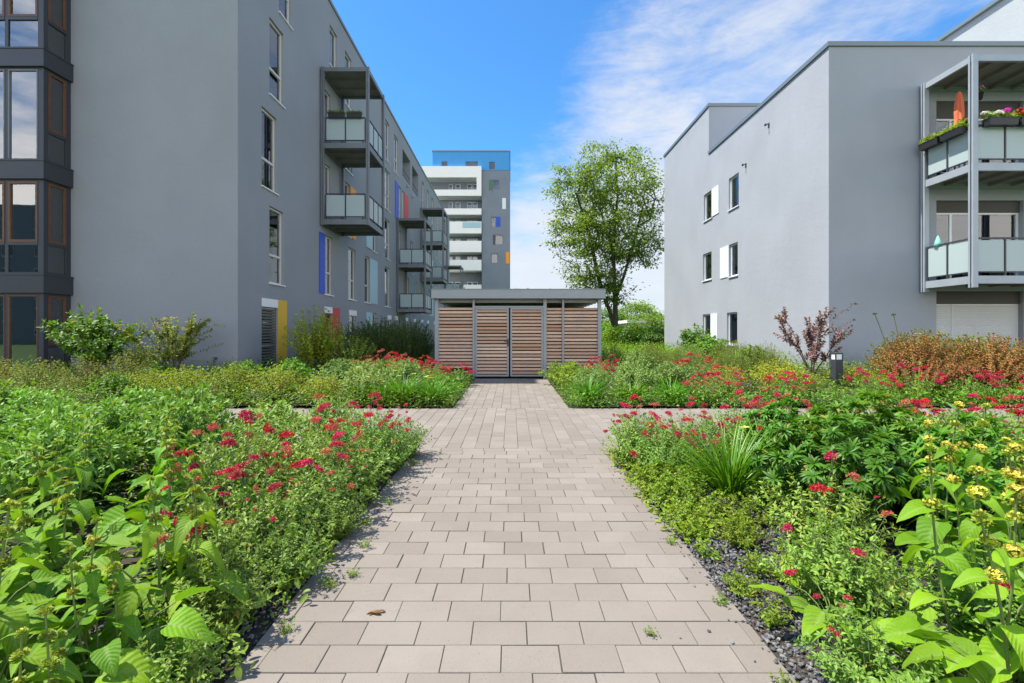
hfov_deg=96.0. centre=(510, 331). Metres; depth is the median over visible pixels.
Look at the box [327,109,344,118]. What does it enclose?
planter box
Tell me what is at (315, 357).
loose shrub
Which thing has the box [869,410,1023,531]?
geranium plant
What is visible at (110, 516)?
phlomis plant
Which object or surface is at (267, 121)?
window
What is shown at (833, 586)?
red valerian
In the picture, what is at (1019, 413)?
red valerian
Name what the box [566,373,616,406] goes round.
daylily clump
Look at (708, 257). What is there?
window
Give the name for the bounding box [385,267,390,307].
window
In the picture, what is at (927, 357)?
spirea shrub
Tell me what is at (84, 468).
phlomis plant
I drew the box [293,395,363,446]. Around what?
sage plant
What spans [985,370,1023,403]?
red valerian
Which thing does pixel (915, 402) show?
red valerian
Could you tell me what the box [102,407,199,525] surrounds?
phlomis plant
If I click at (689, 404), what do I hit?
red valerian
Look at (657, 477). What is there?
spurge plant
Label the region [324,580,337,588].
weed
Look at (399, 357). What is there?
red valerian
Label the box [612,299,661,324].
tree
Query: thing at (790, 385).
red valerian
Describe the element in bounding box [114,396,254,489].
sage plant
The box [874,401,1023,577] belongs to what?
phlomis plant
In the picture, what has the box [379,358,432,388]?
sage plant
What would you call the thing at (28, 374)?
shrub
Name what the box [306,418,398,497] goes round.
red valerian
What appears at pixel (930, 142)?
planter box
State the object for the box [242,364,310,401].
cinquefoil shrub
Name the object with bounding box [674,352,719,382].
red valerian
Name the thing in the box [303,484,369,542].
red valerian
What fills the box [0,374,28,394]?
russet shrub
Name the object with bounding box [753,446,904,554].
red valerian
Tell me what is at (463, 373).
red valerian
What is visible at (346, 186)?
window
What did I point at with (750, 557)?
weed
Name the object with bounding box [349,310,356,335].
window
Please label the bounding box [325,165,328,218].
window
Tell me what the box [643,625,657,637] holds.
weed
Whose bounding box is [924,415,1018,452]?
sage plant
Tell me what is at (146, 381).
cinquefoil shrub
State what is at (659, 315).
tree
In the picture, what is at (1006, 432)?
undergrowth
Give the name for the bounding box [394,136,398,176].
window
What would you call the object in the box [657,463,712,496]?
spurge plant
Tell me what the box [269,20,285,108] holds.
window
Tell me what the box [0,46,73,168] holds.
bay window
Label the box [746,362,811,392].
cinquefoil shrub
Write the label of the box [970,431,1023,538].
sage plant
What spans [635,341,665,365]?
meadow herb
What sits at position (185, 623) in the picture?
phlomis plant
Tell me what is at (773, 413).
geranium plant
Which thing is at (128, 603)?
phlomis plant
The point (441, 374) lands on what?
leafy perennial
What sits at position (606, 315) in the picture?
tree
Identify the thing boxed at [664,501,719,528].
spurge plant
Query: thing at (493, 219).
window
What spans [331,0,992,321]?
sky
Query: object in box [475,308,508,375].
door
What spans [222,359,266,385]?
leafy perennial
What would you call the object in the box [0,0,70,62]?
bay window
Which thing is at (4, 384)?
sage plant
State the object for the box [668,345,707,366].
meadow herb
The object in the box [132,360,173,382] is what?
leafy perennial
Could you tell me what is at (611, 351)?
meadow herb
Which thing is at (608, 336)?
bush
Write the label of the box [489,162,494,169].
window
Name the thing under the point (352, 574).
weed
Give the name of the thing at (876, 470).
geranium plant
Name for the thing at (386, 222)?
window
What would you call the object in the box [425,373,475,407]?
edge growth
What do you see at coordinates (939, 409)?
red valerian
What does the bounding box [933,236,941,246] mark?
garden flag
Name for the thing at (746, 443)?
daylily clump
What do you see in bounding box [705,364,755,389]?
cinquefoil shrub
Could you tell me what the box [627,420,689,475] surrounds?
red valerian
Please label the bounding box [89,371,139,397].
leafy perennial
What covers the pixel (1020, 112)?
planter box
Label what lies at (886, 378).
cinquefoil shrub
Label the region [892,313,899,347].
seed stalk
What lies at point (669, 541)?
weed
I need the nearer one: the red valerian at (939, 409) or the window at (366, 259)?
the red valerian at (939, 409)
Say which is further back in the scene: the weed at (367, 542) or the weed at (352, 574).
the weed at (367, 542)
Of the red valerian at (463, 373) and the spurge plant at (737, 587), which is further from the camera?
the red valerian at (463, 373)
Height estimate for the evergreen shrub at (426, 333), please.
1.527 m
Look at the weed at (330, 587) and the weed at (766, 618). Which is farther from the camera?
the weed at (330, 587)
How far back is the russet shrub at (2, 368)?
9.82 m
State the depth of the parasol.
12.55 m
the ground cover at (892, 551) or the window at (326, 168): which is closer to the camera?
the ground cover at (892, 551)
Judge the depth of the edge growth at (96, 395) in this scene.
8.15 m
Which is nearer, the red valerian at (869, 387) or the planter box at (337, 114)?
the red valerian at (869, 387)
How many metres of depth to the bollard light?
9.87 m
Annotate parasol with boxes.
[954,91,964,167]
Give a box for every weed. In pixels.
[275,615,295,634]
[316,574,333,585]
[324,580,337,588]
[346,567,359,576]
[356,514,372,525]
[358,539,371,546]
[381,495,393,504]
[406,459,417,465]
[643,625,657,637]
[663,535,676,544]
[685,532,727,561]
[711,592,730,606]
[733,545,778,579]
[737,551,773,572]
[748,596,787,629]
[749,594,796,624]
[755,508,777,526]
[761,552,801,582]
[768,668,798,682]
[783,561,809,593]
[854,573,899,607]
[911,643,967,681]
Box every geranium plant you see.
[736,397,826,452]
[743,413,926,528]
[777,388,929,506]
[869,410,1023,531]
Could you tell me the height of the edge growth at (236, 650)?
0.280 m
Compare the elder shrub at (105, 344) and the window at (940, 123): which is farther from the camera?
the window at (940, 123)
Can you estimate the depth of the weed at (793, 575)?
2.33 m
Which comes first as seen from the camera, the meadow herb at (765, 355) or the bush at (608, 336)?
the meadow herb at (765, 355)
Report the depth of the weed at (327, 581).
2.42 m
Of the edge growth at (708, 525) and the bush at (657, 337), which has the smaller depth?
the edge growth at (708, 525)
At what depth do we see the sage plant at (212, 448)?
3.43 m
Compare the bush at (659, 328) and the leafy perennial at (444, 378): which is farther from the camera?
the bush at (659, 328)
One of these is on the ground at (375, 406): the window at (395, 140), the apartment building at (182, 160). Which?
the apartment building at (182, 160)
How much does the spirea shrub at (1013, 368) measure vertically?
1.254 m
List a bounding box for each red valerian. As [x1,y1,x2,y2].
[104,596,225,682]
[129,465,298,586]
[141,530,280,643]
[144,422,269,534]
[171,410,311,532]
[219,444,343,554]
[236,512,334,591]
[247,393,360,497]
[260,424,374,519]
[298,400,387,466]
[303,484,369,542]
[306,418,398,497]
[333,392,409,447]
[346,407,416,476]
[352,355,376,364]
[374,349,410,373]
[378,403,435,459]
[386,356,426,374]
[412,355,442,378]
[418,358,452,376]
[440,362,474,384]
[583,359,615,383]
[587,354,619,379]
[601,394,673,462]
[604,395,682,449]
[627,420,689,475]
[641,412,706,469]
[650,396,725,452]
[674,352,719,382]
[681,371,731,401]
[694,382,763,448]
[702,365,747,397]
[704,402,773,465]
[743,385,811,422]
[751,493,923,626]
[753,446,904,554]
[758,371,808,402]
[764,371,814,395]
[790,589,968,682]
[841,396,935,426]
[845,366,904,401]
[884,514,1023,682]
[885,362,944,399]
[911,398,1023,432]
[935,367,999,403]
[954,393,1023,438]
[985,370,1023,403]
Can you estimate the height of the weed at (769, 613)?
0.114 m
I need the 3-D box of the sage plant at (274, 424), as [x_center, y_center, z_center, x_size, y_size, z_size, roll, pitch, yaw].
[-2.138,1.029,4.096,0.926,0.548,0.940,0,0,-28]
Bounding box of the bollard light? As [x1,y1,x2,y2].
[830,352,842,388]
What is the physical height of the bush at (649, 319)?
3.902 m
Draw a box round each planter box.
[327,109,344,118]
[345,110,362,118]
[918,131,942,150]
[939,119,967,141]
[979,107,1019,126]
[1015,107,1023,126]
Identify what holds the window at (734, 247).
in the apartment building at (811, 186)
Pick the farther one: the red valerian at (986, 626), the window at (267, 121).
the window at (267, 121)
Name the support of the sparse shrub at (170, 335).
on the planting soil
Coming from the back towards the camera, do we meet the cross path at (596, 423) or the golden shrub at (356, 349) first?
the golden shrub at (356, 349)
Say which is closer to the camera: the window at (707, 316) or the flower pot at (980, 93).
the flower pot at (980, 93)
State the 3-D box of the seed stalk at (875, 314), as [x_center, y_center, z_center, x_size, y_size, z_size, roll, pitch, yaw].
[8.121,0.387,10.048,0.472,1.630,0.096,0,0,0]
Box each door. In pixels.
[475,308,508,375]
[510,308,542,375]
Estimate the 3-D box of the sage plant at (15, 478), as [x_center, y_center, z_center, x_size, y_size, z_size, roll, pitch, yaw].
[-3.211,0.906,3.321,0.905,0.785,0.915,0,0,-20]
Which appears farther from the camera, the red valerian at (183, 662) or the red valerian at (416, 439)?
the red valerian at (416, 439)
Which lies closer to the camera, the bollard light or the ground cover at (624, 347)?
the bollard light
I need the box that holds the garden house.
[618,320,662,334]
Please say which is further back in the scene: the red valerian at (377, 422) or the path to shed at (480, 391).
the path to shed at (480, 391)
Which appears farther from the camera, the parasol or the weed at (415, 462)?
the parasol
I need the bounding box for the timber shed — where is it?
[431,287,605,378]
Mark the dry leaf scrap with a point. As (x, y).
(374, 611)
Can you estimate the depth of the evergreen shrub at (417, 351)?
14.38 m
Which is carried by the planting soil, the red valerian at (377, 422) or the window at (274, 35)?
the red valerian at (377, 422)
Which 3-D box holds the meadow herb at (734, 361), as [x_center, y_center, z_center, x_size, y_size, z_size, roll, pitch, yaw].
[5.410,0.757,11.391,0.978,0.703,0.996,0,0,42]
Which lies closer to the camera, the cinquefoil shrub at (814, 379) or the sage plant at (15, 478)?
the sage plant at (15, 478)
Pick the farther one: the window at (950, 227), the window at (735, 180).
the window at (735, 180)
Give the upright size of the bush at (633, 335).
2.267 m
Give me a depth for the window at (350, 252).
21.01 m
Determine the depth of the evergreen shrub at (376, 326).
17.05 m
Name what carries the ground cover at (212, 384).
on the planting soil
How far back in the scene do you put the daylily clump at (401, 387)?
8.35 m
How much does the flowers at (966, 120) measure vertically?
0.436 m
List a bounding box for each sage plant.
[0,378,39,409]
[0,387,81,448]
[0,394,102,452]
[0,402,142,519]
[31,395,156,481]
[97,386,171,451]
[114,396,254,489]
[125,381,243,461]
[181,426,283,500]
[217,416,318,464]
[223,397,308,440]
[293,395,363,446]
[317,358,362,388]
[338,366,390,399]
[344,358,396,386]
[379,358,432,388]
[570,365,611,393]
[611,360,655,391]
[615,350,659,378]
[648,360,698,388]
[899,415,1007,462]
[915,408,1023,440]
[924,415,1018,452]
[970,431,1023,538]
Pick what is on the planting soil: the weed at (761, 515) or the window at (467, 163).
the weed at (761, 515)
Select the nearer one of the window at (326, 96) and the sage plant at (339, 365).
the sage plant at (339, 365)
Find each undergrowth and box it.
[0,406,142,519]
[860,403,1023,437]
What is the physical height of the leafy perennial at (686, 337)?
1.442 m
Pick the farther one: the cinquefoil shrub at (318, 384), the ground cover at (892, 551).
the cinquefoil shrub at (318, 384)
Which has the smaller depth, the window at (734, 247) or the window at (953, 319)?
the window at (953, 319)
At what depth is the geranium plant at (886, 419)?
3.47 m
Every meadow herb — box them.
[601,344,628,364]
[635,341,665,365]
[637,347,676,374]
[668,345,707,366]
[671,343,710,371]
[706,339,744,368]
[711,349,751,375]
[722,339,751,361]
[742,341,786,374]
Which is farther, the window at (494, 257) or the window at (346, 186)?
the window at (494, 257)
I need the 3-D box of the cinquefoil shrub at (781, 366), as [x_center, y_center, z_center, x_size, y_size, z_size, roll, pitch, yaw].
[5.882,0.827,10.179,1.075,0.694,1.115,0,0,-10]
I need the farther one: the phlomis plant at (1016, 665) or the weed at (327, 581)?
the weed at (327, 581)
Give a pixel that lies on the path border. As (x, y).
(511, 449)
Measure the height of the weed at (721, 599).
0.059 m
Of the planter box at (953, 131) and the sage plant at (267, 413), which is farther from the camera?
the planter box at (953, 131)
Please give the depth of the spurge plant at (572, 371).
10.44 m
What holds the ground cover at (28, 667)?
on the planting soil
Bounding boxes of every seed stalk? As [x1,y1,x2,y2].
[873,313,891,366]
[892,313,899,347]
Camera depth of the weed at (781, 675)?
1.73 m
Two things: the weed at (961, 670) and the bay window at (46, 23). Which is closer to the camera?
the weed at (961, 670)
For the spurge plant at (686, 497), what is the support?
on the planting soil
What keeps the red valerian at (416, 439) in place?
on the planting soil
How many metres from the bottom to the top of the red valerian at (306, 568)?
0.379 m
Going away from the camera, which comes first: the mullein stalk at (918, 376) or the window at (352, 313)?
the mullein stalk at (918, 376)
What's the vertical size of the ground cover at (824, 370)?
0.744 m
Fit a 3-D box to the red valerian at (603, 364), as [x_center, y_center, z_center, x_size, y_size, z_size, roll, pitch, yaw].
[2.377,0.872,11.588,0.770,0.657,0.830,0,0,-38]
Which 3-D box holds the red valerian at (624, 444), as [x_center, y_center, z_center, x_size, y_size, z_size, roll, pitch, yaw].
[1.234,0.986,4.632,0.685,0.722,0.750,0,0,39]
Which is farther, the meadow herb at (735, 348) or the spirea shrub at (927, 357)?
the meadow herb at (735, 348)
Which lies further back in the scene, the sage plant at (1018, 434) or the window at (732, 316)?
the window at (732, 316)
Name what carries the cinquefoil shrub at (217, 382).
on the planting soil
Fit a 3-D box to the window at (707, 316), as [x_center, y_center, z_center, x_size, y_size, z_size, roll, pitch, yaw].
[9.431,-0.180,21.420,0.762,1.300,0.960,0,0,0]
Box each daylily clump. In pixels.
[353,376,398,402]
[363,370,432,403]
[405,375,464,409]
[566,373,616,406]
[605,374,654,401]
[643,375,703,402]
[648,415,788,513]
[706,415,785,482]
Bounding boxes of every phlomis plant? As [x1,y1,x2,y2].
[0,433,139,553]
[0,467,172,601]
[0,495,170,682]
[0,516,222,682]
[0,544,113,679]
[2,605,91,682]
[44,468,268,645]
[91,425,265,570]
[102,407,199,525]
[747,562,943,676]
[862,443,1023,682]
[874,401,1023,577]
[902,629,991,682]
[918,442,1023,625]
[938,429,1023,551]
[1010,651,1021,674]
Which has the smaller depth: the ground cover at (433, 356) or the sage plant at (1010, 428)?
the sage plant at (1010, 428)
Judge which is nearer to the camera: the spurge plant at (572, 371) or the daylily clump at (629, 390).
the daylily clump at (629, 390)
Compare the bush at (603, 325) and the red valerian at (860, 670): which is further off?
the bush at (603, 325)
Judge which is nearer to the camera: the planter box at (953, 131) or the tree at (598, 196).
the planter box at (953, 131)
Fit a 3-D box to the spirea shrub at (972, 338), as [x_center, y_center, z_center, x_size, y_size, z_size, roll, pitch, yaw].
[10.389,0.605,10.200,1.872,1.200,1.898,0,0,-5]
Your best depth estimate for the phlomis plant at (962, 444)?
2.67 m
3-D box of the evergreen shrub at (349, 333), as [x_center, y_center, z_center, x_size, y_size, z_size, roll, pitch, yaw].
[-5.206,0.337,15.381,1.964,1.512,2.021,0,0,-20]
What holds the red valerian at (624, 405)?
on the planting soil
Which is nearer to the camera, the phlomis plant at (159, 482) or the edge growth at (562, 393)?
the phlomis plant at (159, 482)
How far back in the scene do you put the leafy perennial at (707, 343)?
15.92 m
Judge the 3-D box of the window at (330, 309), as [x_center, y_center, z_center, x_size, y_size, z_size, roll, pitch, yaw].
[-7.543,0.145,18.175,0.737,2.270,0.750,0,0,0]
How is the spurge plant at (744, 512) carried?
on the planting soil
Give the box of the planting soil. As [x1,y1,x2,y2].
[0,344,1023,682]
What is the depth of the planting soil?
2.78 m
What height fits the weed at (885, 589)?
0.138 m
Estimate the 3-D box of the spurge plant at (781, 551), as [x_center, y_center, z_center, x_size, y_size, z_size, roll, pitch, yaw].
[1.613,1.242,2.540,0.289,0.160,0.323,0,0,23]
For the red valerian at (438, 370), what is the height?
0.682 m
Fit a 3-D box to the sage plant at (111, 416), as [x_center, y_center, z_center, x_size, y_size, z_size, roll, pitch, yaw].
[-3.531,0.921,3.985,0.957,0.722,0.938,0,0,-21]
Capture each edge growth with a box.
[10,385,456,408]
[80,435,415,682]
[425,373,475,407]
[547,373,599,406]
[565,385,1023,408]
[599,439,745,543]
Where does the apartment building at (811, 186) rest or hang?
on the ground at (375, 406)
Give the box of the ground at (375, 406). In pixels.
[95,334,1020,407]
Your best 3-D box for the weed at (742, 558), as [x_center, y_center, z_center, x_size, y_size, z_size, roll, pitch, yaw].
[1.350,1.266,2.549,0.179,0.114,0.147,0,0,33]
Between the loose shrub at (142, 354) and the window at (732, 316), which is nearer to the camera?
the loose shrub at (142, 354)
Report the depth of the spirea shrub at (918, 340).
10.19 m
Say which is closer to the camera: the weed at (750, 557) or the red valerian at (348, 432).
the weed at (750, 557)
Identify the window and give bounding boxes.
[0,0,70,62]
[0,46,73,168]
[0,159,73,276]
[0,273,73,375]
[261,109,278,195]
[262,298,277,368]
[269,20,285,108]
[269,207,285,286]
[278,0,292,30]
[324,236,333,296]
[325,92,328,142]
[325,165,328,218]
[325,307,332,356]
[330,28,334,66]
[345,54,351,110]
[345,141,353,175]
[345,183,350,237]
[348,248,356,300]
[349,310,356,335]
[365,257,370,303]
[372,236,377,253]
[385,121,389,164]
[385,170,390,212]
[385,219,389,260]
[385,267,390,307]
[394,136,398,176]
[399,188,399,217]
[466,162,477,165]
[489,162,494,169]
[491,217,495,226]
[491,254,497,262]
[493,180,498,189]
[495,235,502,244]
[702,252,711,281]
[703,191,711,222]
[705,314,709,338]
[725,312,736,345]
[727,174,738,211]
[728,242,737,277]
[936,119,1017,175]
[936,213,1017,279]
[936,304,1017,352]
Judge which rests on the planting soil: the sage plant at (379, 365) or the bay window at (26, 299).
the sage plant at (379, 365)
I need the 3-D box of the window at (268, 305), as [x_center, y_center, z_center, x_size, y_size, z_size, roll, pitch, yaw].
[-7.263,0.145,13.755,0.175,2.264,0.884,0,0,0]
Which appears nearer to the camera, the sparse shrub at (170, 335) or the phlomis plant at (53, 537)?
the phlomis plant at (53, 537)
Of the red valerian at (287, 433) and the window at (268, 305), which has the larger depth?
the window at (268, 305)
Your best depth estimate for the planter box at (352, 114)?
17.23 m
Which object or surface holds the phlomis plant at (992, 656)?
on the planting soil
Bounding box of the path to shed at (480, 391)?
[453,379,567,407]
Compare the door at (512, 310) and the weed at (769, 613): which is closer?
the weed at (769, 613)
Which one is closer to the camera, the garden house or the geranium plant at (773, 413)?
the geranium plant at (773, 413)
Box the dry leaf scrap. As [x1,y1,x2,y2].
[367,609,385,615]
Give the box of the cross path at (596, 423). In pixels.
[96,408,1023,448]
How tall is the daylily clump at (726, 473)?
0.618 m
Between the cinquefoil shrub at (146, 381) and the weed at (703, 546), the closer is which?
the weed at (703, 546)
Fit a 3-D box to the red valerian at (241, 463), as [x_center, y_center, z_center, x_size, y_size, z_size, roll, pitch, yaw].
[-1.719,0.906,3.047,0.740,0.809,0.810,0,0,20]
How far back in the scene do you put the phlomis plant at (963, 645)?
1.54 m
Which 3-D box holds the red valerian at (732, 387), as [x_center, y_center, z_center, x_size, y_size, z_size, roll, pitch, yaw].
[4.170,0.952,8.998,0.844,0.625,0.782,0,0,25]
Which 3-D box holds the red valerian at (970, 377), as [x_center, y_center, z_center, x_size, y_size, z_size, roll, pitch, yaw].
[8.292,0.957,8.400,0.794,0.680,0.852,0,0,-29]
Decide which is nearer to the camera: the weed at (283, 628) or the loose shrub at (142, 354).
the weed at (283, 628)
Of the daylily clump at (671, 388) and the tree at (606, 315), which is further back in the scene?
the tree at (606, 315)
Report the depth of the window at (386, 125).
27.09 m
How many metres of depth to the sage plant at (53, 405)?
4.17 m
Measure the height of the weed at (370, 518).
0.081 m
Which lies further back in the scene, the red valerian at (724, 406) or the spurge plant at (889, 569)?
the red valerian at (724, 406)
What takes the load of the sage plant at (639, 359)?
on the planting soil
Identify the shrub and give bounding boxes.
[0,355,75,390]
[0,357,31,384]
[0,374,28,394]
[28,374,91,397]
[38,303,151,380]
[44,355,120,391]
[82,352,161,387]
[106,339,165,378]
[109,311,226,375]
[120,368,174,397]
[151,364,214,392]
[195,361,263,398]
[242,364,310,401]
[282,305,347,370]
[293,373,344,401]
[295,331,335,366]
[327,333,378,364]
[332,320,380,363]
[354,316,398,348]
[354,320,401,363]
[378,314,434,365]
[395,320,434,359]
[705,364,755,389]
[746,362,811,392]
[751,357,804,377]
[773,303,857,375]
[778,367,826,391]
[824,363,878,385]
[864,328,974,385]
[865,330,982,395]
[865,368,914,392]
[940,333,1023,395]
[942,332,1023,383]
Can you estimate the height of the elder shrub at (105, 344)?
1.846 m
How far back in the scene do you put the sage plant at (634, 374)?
9.27 m
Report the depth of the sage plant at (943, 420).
3.64 m
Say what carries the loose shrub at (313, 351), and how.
on the planting soil
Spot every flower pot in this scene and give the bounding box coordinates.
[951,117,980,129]
[978,67,988,100]
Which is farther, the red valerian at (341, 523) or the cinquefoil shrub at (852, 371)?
the cinquefoil shrub at (852, 371)
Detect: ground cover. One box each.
[0,357,471,406]
[0,435,402,681]
[243,348,439,373]
[547,356,1022,407]
[601,340,823,370]
[622,433,1023,682]
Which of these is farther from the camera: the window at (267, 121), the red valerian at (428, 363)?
the window at (267, 121)
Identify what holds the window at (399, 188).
in the apartment building at (182, 160)
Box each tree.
[537,136,663,339]
[601,306,630,328]
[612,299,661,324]
[639,309,663,318]
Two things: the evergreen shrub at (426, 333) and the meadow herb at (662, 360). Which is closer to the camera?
the meadow herb at (662, 360)
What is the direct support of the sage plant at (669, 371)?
on the planting soil
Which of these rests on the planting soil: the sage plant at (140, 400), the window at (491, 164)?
the sage plant at (140, 400)
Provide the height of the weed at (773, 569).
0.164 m
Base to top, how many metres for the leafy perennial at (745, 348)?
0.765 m
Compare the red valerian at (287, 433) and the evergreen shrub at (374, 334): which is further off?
the evergreen shrub at (374, 334)
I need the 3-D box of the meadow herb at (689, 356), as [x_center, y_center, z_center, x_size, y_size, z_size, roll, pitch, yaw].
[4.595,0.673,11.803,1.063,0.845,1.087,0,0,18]
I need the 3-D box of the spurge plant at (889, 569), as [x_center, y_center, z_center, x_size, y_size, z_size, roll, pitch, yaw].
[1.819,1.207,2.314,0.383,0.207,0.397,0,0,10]
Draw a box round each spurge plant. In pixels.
[538,360,583,382]
[548,361,588,389]
[613,448,649,471]
[626,459,686,492]
[642,480,711,512]
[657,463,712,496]
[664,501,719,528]
[672,447,719,485]
[678,520,713,538]
[697,490,769,525]
[715,510,771,550]
[721,569,765,598]
[743,476,791,511]
[773,538,828,573]
[839,546,919,599]
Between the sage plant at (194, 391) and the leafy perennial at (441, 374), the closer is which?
the sage plant at (194, 391)
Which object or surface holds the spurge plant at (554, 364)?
on the planting soil
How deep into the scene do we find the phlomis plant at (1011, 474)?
1.91 m
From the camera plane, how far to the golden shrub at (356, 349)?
12.30 m
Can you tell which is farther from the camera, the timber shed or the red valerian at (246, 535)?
the timber shed
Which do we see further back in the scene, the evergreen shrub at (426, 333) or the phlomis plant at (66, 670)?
the evergreen shrub at (426, 333)
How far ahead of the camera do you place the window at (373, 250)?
24.52 m
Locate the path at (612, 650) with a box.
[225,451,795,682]
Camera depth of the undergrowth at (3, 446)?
3.64 m
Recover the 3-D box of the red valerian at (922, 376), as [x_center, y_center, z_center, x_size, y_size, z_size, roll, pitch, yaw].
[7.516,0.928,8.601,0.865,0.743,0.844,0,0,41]
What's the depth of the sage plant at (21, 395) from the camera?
4.61 m
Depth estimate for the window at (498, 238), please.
69.30 m
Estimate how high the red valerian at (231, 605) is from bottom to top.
0.434 m
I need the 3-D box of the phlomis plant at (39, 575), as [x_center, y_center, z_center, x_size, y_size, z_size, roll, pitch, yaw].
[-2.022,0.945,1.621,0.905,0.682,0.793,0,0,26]
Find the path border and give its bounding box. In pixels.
[417,448,620,450]
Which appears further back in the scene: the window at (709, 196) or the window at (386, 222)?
the window at (386, 222)
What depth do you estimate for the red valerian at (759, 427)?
4.30 m
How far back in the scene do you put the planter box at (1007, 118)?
11.49 m
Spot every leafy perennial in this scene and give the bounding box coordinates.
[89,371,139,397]
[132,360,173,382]
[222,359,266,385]
[270,357,313,388]
[426,376,456,397]
[431,372,454,385]
[677,323,718,352]
[686,333,728,362]
[730,344,778,370]
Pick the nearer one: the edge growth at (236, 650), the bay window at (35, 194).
the edge growth at (236, 650)
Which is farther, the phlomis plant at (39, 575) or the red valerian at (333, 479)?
the red valerian at (333, 479)
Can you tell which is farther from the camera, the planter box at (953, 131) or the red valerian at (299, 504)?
the planter box at (953, 131)
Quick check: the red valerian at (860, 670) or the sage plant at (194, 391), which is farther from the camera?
the sage plant at (194, 391)
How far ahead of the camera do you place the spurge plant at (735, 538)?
2.81 m
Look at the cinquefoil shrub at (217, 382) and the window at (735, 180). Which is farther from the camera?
the window at (735, 180)
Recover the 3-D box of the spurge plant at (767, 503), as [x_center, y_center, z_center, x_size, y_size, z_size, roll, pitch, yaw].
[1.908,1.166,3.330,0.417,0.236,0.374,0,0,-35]
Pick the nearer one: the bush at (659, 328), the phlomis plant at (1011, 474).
the phlomis plant at (1011, 474)
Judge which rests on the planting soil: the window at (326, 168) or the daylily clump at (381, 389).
the daylily clump at (381, 389)
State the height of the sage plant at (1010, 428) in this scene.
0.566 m
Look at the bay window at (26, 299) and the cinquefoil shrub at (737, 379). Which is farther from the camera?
the bay window at (26, 299)
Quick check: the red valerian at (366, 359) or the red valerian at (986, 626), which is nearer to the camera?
the red valerian at (986, 626)
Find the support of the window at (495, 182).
in the tower block
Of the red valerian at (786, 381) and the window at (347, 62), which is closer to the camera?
the red valerian at (786, 381)
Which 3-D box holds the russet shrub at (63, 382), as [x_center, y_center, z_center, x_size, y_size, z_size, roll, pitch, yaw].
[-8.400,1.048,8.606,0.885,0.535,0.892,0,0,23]
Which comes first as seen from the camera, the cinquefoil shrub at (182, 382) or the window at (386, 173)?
the cinquefoil shrub at (182, 382)
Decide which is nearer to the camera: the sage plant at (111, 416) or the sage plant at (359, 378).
the sage plant at (111, 416)
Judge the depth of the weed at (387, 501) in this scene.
3.54 m
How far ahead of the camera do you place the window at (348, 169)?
20.75 m
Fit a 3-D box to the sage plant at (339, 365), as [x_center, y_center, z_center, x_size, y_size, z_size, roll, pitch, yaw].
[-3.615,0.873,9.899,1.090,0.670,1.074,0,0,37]
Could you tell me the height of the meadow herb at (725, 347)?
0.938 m
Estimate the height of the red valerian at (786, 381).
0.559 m
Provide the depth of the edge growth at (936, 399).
8.14 m
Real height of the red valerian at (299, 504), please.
0.649 m
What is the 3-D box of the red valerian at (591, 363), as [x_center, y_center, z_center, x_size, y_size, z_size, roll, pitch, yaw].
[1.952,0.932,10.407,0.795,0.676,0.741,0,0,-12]
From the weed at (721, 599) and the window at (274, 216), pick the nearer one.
the weed at (721, 599)
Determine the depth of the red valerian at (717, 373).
8.40 m
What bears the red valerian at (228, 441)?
on the planting soil
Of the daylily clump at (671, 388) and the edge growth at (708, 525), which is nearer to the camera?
the edge growth at (708, 525)
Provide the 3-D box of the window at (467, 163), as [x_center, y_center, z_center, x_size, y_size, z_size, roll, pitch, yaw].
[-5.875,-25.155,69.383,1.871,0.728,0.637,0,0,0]
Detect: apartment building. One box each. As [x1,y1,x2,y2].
[0,0,463,375]
[663,0,1023,370]
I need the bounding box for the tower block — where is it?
[421,150,509,288]
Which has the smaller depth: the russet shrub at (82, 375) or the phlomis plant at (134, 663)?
the phlomis plant at (134, 663)
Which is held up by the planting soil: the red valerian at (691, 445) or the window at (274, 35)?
the red valerian at (691, 445)
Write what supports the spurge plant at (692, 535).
on the planting soil
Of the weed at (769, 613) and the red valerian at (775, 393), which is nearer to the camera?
the weed at (769, 613)
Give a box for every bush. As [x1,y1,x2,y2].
[601,319,623,347]
[601,324,638,348]
[621,325,663,349]
[622,312,663,339]
[634,331,663,350]
[636,325,663,341]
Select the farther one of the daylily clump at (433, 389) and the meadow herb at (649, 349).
the meadow herb at (649, 349)
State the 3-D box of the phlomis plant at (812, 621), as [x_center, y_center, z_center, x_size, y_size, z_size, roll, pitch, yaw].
[1.302,1.188,1.929,0.497,0.258,0.582,0,0,-9]
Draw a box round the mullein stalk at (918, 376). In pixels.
[913,362,925,424]
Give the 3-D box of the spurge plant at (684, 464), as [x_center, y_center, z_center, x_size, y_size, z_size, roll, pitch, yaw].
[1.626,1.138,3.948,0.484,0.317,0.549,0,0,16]
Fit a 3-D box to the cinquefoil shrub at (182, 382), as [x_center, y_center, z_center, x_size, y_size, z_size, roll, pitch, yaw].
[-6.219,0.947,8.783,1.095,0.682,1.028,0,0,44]

